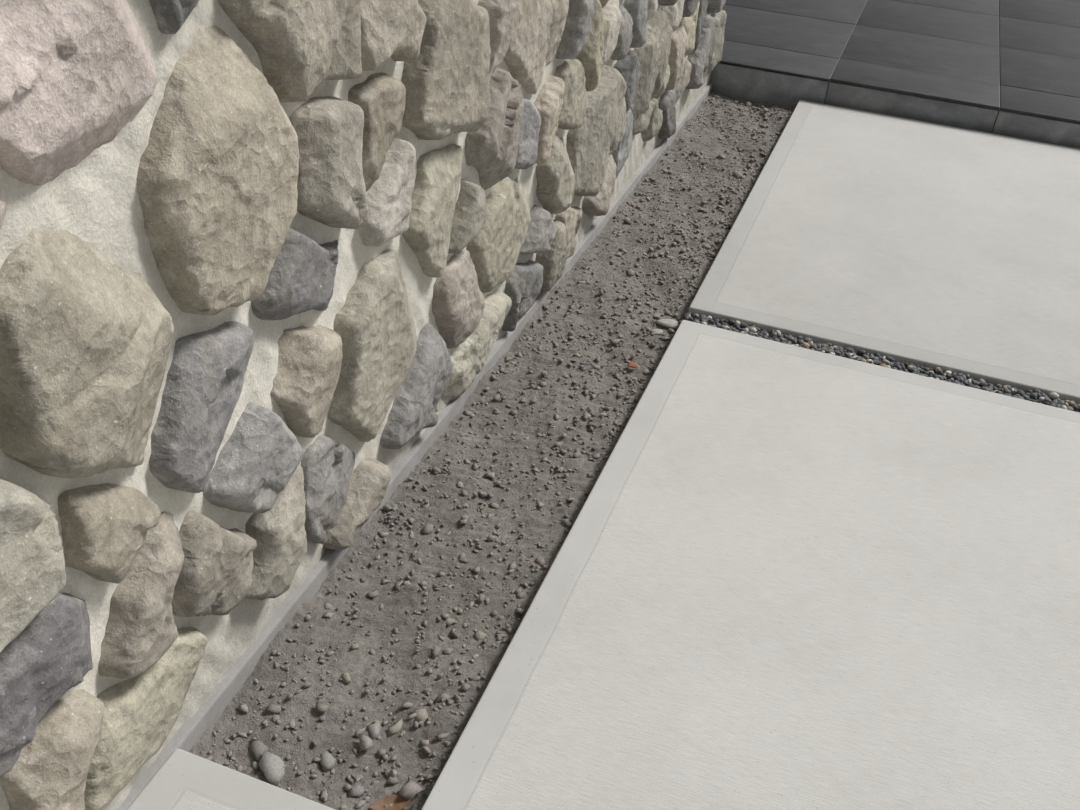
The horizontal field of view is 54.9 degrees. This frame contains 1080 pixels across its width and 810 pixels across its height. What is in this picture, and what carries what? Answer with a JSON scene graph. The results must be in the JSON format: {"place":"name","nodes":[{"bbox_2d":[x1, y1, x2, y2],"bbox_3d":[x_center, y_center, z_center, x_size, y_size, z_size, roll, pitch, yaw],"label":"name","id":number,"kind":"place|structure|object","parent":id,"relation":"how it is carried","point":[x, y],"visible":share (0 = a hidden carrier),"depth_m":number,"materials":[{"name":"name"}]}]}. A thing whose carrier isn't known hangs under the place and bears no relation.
{"place":"outdoors","nodes":[
{"label":"outdoors","id":0,"kind":"place"},
{"bbox_2d":[0,0,712,809],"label":"mortar wall","id":1,"kind":"structure","parent":0,"point":[92,198],"depth_m":1.24,"materials":[{"name":"grey concrete"}]},
{"bbox_2d":[0,0,726,809],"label":"stone wall","id":2,"kind":"structure","parent":0,"point":[238,170],"depth_m":1.24,"materials":[{"name":"beige stone"}]},
{"bbox_2d":[117,83,711,809],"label":"plinth wall","id":3,"kind":"structure","parent":0,"point":[207,713],"depth_m":1.70,"materials":[{"name":"grey concrete"}]},
{"bbox_2d":[127,320,1079,809],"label":"slab","id":4,"kind":"structure","parent":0,"point":[783,576],"depth_m":1.66,"materials":[{"name":"concrete"}]},
{"bbox_2d":[688,100,1079,403],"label":"slab","id":5,"kind":"structure","parent":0,"point":[952,249],"depth_m":2.84,"materials":[{"name":"concrete"}]},
{"label":"ground surface","id":6,"kind":"structure","parent":0,"visible":0},
{"bbox_2d":[189,91,795,809],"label":"dirt strip","id":7,"kind":"object","parent":6,"relation":"on","point":[403,673],"visible":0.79,"depth_m":1.84,"materials":[{"name":"soil"}]},
{"bbox_2d":[259,750,335,786],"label":"pebbles","id":8,"kind":"object","parent":7,"relation":"on","point":[271,766],"visible":0.98,"depth_m":1.40,"materials":[{"name":"grey stone"}]},
{"bbox_2d":[370,795,411,809],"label":"leaf","id":9,"kind":"object","parent":7,"relation":"on","point":[398,802],"visible":1,"depth_m":1.38,"materials":[{"name":"brown plant"}]},
{"bbox_2d":[200,92,794,809],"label":"soil clods","id":10,"kind":"object","parent":7,"relation":"on","point":[402,733],"visible":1,"depth_m":1.96,"materials":[{"name":"brown soil"}]},
{"bbox_2d":[205,93,790,809],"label":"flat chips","id":11,"kind":"object","parent":7,"relation":"on","point":[357,789],"visible":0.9,"depth_m":1.85,"materials":[{"name":"grey stone"}]},
{"bbox_2d":[248,102,781,801],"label":"pebbles","id":12,"kind":"object","parent":7,"relation":"on","point":[258,748],"visible":0.94,"depth_m":1.48,"materials":[{"name":"grey stone"}]},
{"bbox_2d":[627,319,677,367],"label":"chips","id":13,"kind":"object","parent":7,"relation":"on","point":[670,323],"visible":0.94,"depth_m":2.46,"materials":[{"name":"grey stone"}]},
{"bbox_2d":[722,0,1070,132],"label":"joint","id":14,"kind":"object","parent":6,"relation":"on","point":[905,94],"visible":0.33,"depth_m":3.95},
{"bbox_2d":[709,0,1079,148],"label":"porch tiles","id":15,"kind":"object","parent":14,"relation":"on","point":[922,55],"visible":0.42,"depth_m":4.11,"materials":[{"name":"grey tile"}]},
{"bbox_3d":[1.394,0.097,2.205,2.252,0.032,0.067,15,36,14],"label":"joint bed","id":16,"kind":"object","parent":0,"visible":0},
{"bbox_2d":[678,312,1079,412],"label":"joint gravel","id":17,"kind":"structure","parent":16,"relation":"on","point":[1034,395],"depth_m":2.35,"materials":[{"name":"grey gravel"}]}
]}

